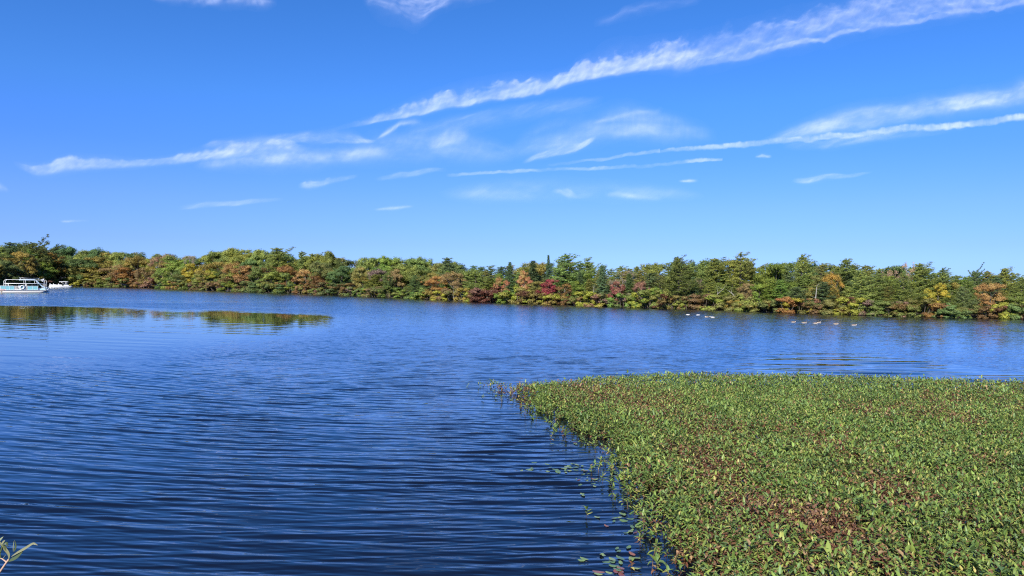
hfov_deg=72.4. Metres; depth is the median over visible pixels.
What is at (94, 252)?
oak tree
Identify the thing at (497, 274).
pine tree
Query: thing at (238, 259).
slim tree
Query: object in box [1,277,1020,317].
ground
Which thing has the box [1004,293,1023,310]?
tree
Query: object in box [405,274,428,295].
pine tree
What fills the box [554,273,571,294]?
pine tree
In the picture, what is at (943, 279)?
pine tree
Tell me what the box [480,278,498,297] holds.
round tree
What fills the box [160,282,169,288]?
shrub
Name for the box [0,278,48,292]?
pontoon boat
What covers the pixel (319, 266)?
oak tree
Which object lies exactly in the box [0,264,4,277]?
round tree
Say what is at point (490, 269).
pine tree
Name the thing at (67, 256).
oak tree
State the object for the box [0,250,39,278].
round tree
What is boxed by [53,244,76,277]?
oak tree
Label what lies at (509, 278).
spruce tree
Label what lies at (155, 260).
maple tree
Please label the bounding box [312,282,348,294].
shrub
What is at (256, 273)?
slim tree
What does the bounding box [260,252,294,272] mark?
oak tree
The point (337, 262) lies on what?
oak tree
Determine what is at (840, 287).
pine tree
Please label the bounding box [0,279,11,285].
shrub
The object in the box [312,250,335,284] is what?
oak tree
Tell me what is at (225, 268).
maple tree
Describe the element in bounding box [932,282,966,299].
maple tree
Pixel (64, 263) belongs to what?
pine tree
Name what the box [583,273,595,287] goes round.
pine tree
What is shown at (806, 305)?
shrub
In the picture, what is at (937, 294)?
pine tree
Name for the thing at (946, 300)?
pine tree
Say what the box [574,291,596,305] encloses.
shrub
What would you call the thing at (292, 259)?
oak tree
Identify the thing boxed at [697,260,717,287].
pine tree
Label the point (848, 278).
pine tree
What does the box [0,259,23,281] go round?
round tree
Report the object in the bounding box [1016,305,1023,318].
shrub
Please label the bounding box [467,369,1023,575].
water plants
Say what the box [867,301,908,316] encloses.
shrub
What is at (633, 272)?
pine tree
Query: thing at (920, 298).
pine tree
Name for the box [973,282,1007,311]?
round tree
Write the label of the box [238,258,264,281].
round tree
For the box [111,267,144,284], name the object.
slim tree
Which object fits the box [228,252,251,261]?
oak tree
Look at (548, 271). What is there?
spruce tree
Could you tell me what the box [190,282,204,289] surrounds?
shrub
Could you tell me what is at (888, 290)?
pine tree
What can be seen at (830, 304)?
shrub
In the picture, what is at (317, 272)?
pine tree
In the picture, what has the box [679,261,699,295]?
oak tree
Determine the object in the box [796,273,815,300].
pine tree
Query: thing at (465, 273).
oak tree
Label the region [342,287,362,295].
shrub
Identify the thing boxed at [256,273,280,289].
round tree
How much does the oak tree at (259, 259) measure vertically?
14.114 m
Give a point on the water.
(172, 432)
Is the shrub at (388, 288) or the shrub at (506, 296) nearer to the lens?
the shrub at (506, 296)
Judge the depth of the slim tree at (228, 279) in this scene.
239.11 m
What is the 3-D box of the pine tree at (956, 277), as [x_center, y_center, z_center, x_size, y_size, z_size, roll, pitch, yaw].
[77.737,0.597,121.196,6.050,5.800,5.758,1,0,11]
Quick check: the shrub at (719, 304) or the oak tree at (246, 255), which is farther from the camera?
the oak tree at (246, 255)
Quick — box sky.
[0,0,1023,283]
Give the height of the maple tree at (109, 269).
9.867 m
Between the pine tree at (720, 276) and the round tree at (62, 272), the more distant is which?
the round tree at (62, 272)
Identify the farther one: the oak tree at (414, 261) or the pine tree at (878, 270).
the oak tree at (414, 261)
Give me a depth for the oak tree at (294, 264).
228.54 m
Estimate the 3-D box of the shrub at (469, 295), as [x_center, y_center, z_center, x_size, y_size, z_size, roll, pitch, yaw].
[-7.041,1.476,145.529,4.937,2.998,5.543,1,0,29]
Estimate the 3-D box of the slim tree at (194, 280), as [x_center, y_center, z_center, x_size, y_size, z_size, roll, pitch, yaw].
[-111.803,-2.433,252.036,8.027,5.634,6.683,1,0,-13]
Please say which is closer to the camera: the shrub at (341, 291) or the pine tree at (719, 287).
the pine tree at (719, 287)
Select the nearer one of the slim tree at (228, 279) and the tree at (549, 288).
the tree at (549, 288)
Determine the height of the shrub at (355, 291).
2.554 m
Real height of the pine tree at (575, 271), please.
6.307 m
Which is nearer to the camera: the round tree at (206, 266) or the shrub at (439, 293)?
the shrub at (439, 293)
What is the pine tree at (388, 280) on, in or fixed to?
on the ground
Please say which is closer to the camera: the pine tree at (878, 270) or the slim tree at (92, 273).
the pine tree at (878, 270)
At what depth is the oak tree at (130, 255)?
311.84 m
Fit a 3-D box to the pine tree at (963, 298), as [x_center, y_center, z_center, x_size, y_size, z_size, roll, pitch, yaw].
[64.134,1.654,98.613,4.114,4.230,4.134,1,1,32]
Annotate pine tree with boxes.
[1,241,36,281]
[21,234,72,270]
[53,243,66,279]
[263,247,304,283]
[272,258,297,282]
[292,251,309,284]
[306,252,323,286]
[306,260,328,287]
[326,278,339,290]
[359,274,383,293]
[362,267,388,287]
[376,270,406,292]
[388,259,406,289]
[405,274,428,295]
[435,257,463,290]
[437,271,452,290]
[447,270,466,296]
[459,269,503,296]
[466,265,478,281]
[472,266,494,286]
[481,271,503,289]
[485,265,500,277]
[492,267,516,285]
[493,273,513,291]
[503,265,516,283]
[510,271,537,287]
[514,266,531,286]
[534,275,547,299]
[541,263,557,279]
[547,253,596,296]
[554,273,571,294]
[563,270,595,296]
[580,257,600,284]
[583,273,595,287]
[590,271,612,293]
[594,264,617,290]
[605,276,621,294]
[606,268,620,284]
[614,271,638,294]
[615,265,628,294]
[619,267,647,289]
[631,266,647,280]
[632,270,652,299]
[640,272,661,297]
[658,255,716,303]
[662,262,672,274]
[679,266,707,298]
[696,273,712,295]
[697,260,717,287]
[698,282,727,304]
[700,256,746,299]
[713,270,737,295]
[714,283,734,301]
[725,286,738,299]
[726,251,767,299]
[737,267,761,296]
[760,283,785,305]
[767,279,802,306]
[776,266,804,306]
[782,286,814,309]
[789,253,815,299]
[796,259,819,282]
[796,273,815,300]
[805,263,841,301]
[806,282,836,303]
[824,285,844,308]
[833,271,864,299]
[836,258,878,296]
[840,288,857,309]
[842,269,877,310]
[845,275,856,294]
[860,265,874,282]
[868,287,889,306]
[869,273,898,300]
[872,268,891,287]
[876,266,899,289]
[880,274,913,300]
[883,271,927,305]
[883,286,898,303]
[894,281,928,303]
[906,267,916,282]
[909,261,950,300]
[909,295,925,308]
[918,267,955,297]
[921,280,954,307]
[933,272,963,293]
[934,272,959,303]
[936,267,966,302]
[940,293,972,309]
[950,275,973,289]
[951,285,979,308]
[952,281,978,306]
[954,276,981,303]
[966,262,992,294]
[969,298,986,312]
[976,278,1011,306]
[979,270,994,281]
[982,277,1006,311]
[988,274,1014,294]
[995,290,1012,310]
[996,267,1019,296]
[1007,275,1023,307]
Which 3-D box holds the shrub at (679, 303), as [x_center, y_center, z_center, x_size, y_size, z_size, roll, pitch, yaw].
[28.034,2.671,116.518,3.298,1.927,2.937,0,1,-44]
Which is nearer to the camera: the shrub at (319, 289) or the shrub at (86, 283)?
the shrub at (319, 289)
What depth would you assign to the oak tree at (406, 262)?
190.74 m
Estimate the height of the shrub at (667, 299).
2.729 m
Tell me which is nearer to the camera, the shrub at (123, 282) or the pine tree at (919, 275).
the pine tree at (919, 275)
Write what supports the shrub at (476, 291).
on the ground
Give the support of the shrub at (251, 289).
on the ground
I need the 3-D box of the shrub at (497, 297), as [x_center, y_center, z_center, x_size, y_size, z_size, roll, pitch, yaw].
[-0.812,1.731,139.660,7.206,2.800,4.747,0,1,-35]
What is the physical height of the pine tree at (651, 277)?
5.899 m
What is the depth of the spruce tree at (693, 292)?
120.44 m
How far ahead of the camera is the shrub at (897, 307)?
95.98 m
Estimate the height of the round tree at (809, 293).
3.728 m
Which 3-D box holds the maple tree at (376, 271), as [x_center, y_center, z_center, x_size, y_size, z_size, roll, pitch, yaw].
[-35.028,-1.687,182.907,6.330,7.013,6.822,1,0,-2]
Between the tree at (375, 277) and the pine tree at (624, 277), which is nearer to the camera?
the pine tree at (624, 277)
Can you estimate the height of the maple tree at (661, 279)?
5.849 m
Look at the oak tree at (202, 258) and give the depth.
264.60 m
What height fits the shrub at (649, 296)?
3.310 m
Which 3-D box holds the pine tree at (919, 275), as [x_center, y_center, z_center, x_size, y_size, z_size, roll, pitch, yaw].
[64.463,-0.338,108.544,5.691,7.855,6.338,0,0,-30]
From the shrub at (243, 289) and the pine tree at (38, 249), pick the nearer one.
the shrub at (243, 289)
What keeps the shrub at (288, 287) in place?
on the ground
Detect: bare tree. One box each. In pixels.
[182,255,196,270]
[608,268,636,286]
[881,262,914,292]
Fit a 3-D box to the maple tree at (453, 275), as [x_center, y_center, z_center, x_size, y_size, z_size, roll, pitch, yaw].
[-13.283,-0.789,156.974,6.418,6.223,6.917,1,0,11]
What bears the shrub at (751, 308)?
on the ground
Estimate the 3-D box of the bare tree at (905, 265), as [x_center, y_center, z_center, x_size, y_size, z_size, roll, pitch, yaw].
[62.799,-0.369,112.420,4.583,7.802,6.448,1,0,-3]
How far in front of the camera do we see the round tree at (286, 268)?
214.85 m
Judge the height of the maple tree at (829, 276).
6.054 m
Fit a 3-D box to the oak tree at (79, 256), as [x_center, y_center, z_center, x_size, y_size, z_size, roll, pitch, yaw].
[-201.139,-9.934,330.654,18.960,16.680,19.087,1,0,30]
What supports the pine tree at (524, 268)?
on the ground
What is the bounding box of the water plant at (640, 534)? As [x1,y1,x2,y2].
[635,526,645,544]
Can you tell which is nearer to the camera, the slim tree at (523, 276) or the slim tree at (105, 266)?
the slim tree at (523, 276)
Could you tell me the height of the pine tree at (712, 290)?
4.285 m
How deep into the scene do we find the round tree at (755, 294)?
115.31 m
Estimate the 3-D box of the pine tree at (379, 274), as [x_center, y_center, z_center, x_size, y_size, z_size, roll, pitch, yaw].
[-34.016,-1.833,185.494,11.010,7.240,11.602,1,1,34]
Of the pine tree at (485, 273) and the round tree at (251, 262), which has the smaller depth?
the pine tree at (485, 273)
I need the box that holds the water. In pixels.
[0,286,1023,575]
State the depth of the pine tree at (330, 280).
196.09 m
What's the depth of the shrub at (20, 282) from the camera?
276.98 m
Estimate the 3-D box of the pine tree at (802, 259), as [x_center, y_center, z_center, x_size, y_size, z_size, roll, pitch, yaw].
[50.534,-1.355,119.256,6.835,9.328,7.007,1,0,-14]
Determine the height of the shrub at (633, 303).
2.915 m
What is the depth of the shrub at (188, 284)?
252.85 m
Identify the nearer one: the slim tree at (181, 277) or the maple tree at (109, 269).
the slim tree at (181, 277)
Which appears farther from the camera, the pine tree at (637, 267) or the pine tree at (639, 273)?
the pine tree at (637, 267)
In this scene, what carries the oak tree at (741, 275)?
on the ground
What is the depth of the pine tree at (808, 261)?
127.53 m
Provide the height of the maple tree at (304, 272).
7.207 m
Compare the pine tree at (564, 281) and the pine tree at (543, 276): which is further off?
the pine tree at (543, 276)
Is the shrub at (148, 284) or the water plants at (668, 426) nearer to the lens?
the water plants at (668, 426)
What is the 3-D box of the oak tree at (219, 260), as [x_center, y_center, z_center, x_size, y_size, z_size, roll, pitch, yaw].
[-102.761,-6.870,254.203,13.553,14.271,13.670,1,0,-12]
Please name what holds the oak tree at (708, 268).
on the ground
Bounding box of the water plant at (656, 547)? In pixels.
[648,539,658,569]
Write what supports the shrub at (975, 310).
on the ground
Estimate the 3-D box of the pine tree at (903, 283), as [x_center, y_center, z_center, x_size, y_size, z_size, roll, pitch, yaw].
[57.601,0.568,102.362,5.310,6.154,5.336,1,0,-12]
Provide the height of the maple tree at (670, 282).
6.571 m
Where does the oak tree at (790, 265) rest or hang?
on the ground
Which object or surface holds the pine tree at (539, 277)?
on the ground
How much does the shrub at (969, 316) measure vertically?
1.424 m
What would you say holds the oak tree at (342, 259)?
on the ground
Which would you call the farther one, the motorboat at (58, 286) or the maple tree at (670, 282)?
the motorboat at (58, 286)
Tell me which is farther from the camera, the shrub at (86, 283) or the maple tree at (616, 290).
the shrub at (86, 283)
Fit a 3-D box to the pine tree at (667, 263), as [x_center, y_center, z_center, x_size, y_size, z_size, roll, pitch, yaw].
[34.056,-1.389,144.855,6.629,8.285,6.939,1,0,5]
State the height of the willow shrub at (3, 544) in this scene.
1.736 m
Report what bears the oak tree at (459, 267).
on the ground
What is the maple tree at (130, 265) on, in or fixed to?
on the ground
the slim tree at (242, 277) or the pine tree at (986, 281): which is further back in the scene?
the slim tree at (242, 277)
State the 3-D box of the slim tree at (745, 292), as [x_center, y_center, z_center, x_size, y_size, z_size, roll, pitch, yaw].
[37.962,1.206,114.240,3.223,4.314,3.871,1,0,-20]
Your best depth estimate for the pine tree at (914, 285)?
107.84 m
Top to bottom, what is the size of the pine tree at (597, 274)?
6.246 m
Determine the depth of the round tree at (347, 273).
198.92 m
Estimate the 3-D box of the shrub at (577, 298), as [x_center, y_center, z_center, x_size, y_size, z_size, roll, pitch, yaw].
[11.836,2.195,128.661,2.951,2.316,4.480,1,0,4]
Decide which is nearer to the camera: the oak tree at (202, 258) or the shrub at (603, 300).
the shrub at (603, 300)
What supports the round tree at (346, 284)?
on the ground
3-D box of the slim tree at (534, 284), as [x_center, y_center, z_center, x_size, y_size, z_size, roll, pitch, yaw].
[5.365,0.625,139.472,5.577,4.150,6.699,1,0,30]
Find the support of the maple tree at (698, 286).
on the ground
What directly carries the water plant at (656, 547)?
in the water
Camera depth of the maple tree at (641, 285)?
122.71 m
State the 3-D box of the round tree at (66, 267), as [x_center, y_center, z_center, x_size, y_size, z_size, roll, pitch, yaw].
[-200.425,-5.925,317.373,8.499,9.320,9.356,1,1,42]
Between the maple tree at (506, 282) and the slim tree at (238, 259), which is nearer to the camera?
the maple tree at (506, 282)
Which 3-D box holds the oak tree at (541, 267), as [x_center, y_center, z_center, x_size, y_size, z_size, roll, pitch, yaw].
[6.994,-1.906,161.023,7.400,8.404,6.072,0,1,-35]
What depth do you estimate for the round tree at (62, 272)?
308.16 m
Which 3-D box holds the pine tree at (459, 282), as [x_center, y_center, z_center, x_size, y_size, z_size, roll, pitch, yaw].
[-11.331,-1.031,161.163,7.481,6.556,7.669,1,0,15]
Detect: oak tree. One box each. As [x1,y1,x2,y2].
[0,245,14,269]
[10,249,41,280]
[28,254,57,280]
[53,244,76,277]
[61,255,83,275]
[66,249,87,280]
[84,247,110,274]
[99,252,127,267]
[124,252,147,284]
[152,254,183,276]
[181,257,203,268]
[188,255,213,279]
[204,249,225,272]
[211,250,242,267]
[220,247,252,260]
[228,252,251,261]
[244,249,275,272]
[248,248,266,266]
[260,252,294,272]
[271,254,296,266]
[292,255,311,288]
[297,253,319,281]
[305,254,325,277]
[308,261,335,285]
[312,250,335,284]
[325,257,345,276]
[325,265,353,289]
[330,259,356,282]
[355,257,379,287]
[367,258,387,277]
[370,255,401,276]
[387,263,416,287]
[392,258,410,292]
[402,256,432,282]
[402,269,429,291]
[407,261,434,284]
[423,262,442,290]
[435,261,464,284]
[454,263,467,295]
[458,269,484,287]
[512,262,543,279]
[529,262,553,281]
[639,262,670,289]
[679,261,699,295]
[696,258,725,292]
[719,258,744,292]
[726,260,755,299]
[752,263,798,299]
[756,275,785,296]
[782,261,800,290]
[805,260,825,285]
[829,263,844,286]
[879,265,917,296]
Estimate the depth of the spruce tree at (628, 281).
124.39 m
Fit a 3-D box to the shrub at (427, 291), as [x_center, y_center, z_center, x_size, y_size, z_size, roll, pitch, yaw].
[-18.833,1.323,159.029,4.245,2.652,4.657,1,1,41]
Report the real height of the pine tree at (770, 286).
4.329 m
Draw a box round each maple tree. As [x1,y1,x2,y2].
[96,264,133,282]
[119,256,146,271]
[145,263,167,284]
[147,253,177,278]
[220,261,239,283]
[260,264,275,281]
[293,268,315,288]
[350,271,367,288]
[367,269,386,285]
[386,269,405,287]
[420,276,450,294]
[440,271,466,297]
[493,275,509,292]
[553,283,572,298]
[631,280,649,299]
[644,273,671,298]
[664,270,681,295]
[685,278,705,295]
[821,272,844,300]
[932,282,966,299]
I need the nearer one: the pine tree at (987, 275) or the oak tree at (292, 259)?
the pine tree at (987, 275)
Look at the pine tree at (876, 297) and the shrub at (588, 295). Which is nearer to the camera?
the pine tree at (876, 297)
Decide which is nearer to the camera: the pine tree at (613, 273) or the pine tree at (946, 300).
the pine tree at (946, 300)
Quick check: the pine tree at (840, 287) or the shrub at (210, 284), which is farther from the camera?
the shrub at (210, 284)
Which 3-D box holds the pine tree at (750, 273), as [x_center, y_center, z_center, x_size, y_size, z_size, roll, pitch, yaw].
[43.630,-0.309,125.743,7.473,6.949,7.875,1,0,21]
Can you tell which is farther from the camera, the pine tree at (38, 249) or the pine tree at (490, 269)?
the pine tree at (38, 249)
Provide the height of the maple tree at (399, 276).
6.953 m
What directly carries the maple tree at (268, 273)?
on the ground
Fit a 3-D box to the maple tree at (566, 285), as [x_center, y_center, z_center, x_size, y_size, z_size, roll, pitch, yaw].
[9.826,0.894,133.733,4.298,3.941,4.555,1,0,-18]
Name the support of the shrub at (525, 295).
on the ground
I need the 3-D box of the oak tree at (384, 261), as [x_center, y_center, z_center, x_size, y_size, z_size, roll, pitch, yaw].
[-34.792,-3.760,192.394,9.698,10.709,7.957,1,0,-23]
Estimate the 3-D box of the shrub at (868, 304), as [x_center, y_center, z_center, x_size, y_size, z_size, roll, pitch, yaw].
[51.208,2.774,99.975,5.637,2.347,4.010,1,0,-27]
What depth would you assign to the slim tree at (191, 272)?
257.40 m
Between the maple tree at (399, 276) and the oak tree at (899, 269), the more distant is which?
the maple tree at (399, 276)
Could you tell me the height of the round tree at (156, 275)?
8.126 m
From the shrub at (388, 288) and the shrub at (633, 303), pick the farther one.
the shrub at (388, 288)
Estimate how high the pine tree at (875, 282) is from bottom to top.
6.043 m
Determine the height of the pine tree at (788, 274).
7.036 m
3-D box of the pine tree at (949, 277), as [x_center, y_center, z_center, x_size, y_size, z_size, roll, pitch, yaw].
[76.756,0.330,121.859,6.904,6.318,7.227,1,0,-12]
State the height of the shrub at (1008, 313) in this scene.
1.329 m
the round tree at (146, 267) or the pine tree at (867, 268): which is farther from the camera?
the round tree at (146, 267)
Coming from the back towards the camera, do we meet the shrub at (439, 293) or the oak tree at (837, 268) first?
the shrub at (439, 293)
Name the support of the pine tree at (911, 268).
on the ground
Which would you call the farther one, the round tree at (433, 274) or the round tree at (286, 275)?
the round tree at (286, 275)
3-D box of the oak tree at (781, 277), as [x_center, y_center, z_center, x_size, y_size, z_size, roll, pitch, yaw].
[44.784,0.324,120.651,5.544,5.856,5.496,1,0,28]
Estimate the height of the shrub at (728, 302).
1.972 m
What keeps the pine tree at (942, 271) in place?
on the ground
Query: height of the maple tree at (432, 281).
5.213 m
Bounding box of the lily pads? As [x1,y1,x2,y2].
[980,328,1021,332]
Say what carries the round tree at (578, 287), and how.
on the ground
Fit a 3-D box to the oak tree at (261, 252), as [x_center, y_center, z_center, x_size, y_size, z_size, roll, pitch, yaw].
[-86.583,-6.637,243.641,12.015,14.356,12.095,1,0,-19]
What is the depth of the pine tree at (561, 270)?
140.44 m
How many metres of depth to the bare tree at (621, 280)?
130.66 m
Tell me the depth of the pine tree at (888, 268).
120.06 m
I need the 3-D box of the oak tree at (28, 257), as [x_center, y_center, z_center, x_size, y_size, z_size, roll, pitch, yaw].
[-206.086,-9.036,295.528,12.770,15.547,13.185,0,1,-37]
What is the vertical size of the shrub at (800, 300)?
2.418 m
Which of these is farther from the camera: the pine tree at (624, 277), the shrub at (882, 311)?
the pine tree at (624, 277)
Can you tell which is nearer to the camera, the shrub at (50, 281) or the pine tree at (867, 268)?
the pine tree at (867, 268)
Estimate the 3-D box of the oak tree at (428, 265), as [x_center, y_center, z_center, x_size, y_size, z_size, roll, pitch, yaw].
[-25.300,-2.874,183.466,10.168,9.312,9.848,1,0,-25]
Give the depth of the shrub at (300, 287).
201.80 m
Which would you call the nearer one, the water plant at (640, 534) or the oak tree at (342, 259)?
the water plant at (640, 534)
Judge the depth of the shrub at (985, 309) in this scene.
93.78 m
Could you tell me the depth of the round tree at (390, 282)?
175.26 m
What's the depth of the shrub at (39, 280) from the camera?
289.96 m
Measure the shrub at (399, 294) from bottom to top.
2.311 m
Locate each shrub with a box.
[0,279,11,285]
[0,537,36,572]
[9,280,28,285]
[30,279,45,285]
[40,280,54,285]
[60,279,76,285]
[67,277,88,285]
[82,281,93,286]
[93,279,109,286]
[103,277,123,286]
[112,278,129,286]
[129,278,144,287]
[133,280,155,287]
[140,278,157,287]
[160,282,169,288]
[165,281,176,288]
[174,281,188,288]
[183,282,198,289]
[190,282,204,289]
[198,281,215,289]
[206,279,224,290]
[216,281,234,290]
[230,284,244,290]
[237,281,258,291]
[244,282,261,291]
[256,280,282,292]
[270,284,297,292]
[292,283,309,293]
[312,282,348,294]
[316,287,337,294]
[338,286,350,295]
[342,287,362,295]
[351,287,366,295]
[361,286,390,296]
[363,289,377,296]
[377,285,400,297]
[391,289,406,297]
[404,287,435,298]
[418,288,437,298]
[431,290,452,299]
[436,286,462,300]
[453,288,472,300]
[466,289,485,297]
[468,286,501,302]
[493,290,515,302]
[497,286,535,303]
[514,288,541,303]
[537,292,566,304]
[555,296,570,304]
[560,296,575,304]
[569,294,583,304]
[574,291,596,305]
[582,294,609,306]
[596,292,622,306]
[606,293,630,307]
[624,289,670,308]
[627,292,648,307]
[651,293,685,308]
[671,300,688,308]
[675,296,704,309]
[687,294,720,309]
[699,294,736,309]
[722,299,741,310]
[724,293,758,310]
[745,299,771,311]
[757,299,780,312]
[765,296,800,312]
[779,298,820,312]
[797,302,823,313]
[808,301,826,313]
[819,299,848,314]
[832,296,866,314]
[858,300,887,315]
[866,306,889,314]
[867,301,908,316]
[882,301,923,316]
[902,298,939,314]
[921,302,953,317]
[932,303,973,317]
[951,309,971,317]
[957,305,986,316]
[968,306,998,318]
[980,302,1010,318]
[999,310,1016,318]
[1007,303,1023,319]
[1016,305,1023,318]
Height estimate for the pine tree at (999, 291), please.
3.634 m
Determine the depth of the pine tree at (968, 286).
106.00 m
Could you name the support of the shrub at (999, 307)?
on the ground
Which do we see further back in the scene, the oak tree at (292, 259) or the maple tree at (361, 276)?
the oak tree at (292, 259)
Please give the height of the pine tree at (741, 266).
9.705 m
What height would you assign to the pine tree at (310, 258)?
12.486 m
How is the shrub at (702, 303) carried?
on the ground
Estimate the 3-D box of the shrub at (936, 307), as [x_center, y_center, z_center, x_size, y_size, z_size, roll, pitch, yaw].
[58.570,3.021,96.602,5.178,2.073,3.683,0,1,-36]
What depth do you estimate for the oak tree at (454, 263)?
172.87 m
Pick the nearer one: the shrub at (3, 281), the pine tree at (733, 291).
the pine tree at (733, 291)
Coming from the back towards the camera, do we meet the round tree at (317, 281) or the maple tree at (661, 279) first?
the round tree at (317, 281)
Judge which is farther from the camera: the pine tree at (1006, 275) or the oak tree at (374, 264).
the oak tree at (374, 264)
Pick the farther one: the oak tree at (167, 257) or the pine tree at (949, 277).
the oak tree at (167, 257)
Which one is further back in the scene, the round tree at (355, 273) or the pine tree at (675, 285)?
the round tree at (355, 273)
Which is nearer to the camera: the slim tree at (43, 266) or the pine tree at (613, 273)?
the pine tree at (613, 273)
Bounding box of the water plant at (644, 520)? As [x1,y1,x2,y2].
[638,512,647,528]
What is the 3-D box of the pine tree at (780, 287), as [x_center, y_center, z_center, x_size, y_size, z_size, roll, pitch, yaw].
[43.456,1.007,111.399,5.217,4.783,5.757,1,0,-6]
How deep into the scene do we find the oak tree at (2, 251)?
290.82 m
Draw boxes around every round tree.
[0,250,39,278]
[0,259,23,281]
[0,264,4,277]
[7,263,27,282]
[25,264,46,282]
[38,249,66,278]
[46,271,64,283]
[61,265,78,279]
[65,264,90,279]
[66,255,100,279]
[110,260,134,283]
[118,255,150,284]
[134,267,153,283]
[139,259,153,283]
[151,268,170,283]
[194,261,227,286]
[201,269,222,285]
[214,264,229,282]
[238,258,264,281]
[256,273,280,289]
[275,265,302,286]
[280,272,294,289]
[305,275,327,288]
[323,268,341,290]
[336,283,354,291]
[343,268,359,287]
[350,278,370,292]
[351,266,370,288]
[382,274,398,293]
[416,272,443,290]
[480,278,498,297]
[567,279,585,296]
[647,286,663,302]
[750,283,767,303]
[801,287,819,301]
[922,282,950,306]
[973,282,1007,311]
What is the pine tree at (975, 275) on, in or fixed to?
on the ground
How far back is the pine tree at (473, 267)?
167.58 m
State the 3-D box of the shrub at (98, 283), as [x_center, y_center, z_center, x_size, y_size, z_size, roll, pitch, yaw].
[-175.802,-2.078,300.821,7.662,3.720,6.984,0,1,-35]
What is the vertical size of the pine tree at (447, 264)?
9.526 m
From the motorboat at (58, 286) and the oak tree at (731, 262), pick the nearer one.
the oak tree at (731, 262)
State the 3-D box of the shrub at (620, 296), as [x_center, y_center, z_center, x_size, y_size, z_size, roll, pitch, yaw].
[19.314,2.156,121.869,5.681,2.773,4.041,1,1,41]
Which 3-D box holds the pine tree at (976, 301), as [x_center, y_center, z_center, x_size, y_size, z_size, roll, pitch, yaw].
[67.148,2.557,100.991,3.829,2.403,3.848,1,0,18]
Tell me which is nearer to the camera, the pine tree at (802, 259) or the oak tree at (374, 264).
the pine tree at (802, 259)
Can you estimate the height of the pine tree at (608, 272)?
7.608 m
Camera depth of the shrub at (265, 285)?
214.70 m
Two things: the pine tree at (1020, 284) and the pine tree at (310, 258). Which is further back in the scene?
the pine tree at (310, 258)
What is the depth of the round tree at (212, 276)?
247.42 m
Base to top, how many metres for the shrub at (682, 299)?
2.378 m
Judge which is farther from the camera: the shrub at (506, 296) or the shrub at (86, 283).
the shrub at (86, 283)
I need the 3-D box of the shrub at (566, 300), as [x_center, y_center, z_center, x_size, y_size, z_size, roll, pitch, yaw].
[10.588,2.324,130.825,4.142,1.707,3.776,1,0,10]
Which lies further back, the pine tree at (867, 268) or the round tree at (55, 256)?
the round tree at (55, 256)
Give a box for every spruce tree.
[503,262,515,298]
[526,261,540,297]
[544,255,551,284]
[568,272,586,301]
[581,279,596,301]
[592,265,610,298]
[622,273,639,301]
[686,277,700,299]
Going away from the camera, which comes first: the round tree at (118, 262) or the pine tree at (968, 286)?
the pine tree at (968, 286)
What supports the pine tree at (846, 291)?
on the ground
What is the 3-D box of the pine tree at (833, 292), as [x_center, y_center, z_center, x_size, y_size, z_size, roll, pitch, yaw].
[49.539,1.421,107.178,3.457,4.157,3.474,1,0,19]
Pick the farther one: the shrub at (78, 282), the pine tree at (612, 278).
the shrub at (78, 282)
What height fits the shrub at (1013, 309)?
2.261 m
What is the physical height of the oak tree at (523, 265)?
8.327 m
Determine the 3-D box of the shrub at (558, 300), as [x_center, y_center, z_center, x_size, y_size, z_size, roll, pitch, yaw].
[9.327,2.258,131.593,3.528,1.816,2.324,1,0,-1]
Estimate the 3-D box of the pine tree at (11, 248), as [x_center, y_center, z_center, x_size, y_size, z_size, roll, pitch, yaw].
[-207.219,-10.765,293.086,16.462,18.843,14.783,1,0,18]
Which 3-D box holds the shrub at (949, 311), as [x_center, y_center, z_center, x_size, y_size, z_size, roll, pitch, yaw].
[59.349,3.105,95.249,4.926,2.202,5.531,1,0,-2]
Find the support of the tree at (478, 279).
on the ground
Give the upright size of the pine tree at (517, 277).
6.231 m
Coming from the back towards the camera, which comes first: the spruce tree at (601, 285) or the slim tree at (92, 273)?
the slim tree at (92, 273)
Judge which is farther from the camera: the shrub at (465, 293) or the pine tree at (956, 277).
the shrub at (465, 293)
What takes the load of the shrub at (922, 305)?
on the ground
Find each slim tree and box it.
[0,254,14,278]
[35,261,58,280]
[75,267,110,283]
[83,256,122,281]
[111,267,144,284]
[154,257,189,282]
[167,265,194,284]
[167,273,191,286]
[181,263,208,284]
[190,274,211,287]
[218,272,237,289]
[219,256,250,284]
[224,265,259,284]
[245,267,268,285]
[516,270,533,289]
[525,281,545,298]
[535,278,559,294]
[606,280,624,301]
[732,282,754,299]
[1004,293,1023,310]
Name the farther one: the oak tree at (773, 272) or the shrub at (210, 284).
the shrub at (210, 284)
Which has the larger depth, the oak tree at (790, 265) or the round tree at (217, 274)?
the round tree at (217, 274)
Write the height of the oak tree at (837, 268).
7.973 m
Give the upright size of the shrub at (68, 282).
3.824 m
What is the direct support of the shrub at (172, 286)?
on the ground
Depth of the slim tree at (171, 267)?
269.56 m
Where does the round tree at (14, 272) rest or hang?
on the ground
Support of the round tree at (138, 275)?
on the ground
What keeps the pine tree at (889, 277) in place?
on the ground
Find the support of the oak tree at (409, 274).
on the ground
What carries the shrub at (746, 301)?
on the ground
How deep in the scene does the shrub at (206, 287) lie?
243.78 m
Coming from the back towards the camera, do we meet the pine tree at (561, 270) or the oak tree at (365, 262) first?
the oak tree at (365, 262)
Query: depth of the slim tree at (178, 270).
265.00 m
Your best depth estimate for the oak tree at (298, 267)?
218.12 m
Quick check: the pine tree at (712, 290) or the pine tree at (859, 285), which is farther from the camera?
the pine tree at (712, 290)
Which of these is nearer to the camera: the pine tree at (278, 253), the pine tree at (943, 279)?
the pine tree at (943, 279)
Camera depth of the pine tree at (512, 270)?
160.88 m
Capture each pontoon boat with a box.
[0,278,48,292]
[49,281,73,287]
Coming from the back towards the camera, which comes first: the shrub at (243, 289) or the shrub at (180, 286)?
the shrub at (180, 286)

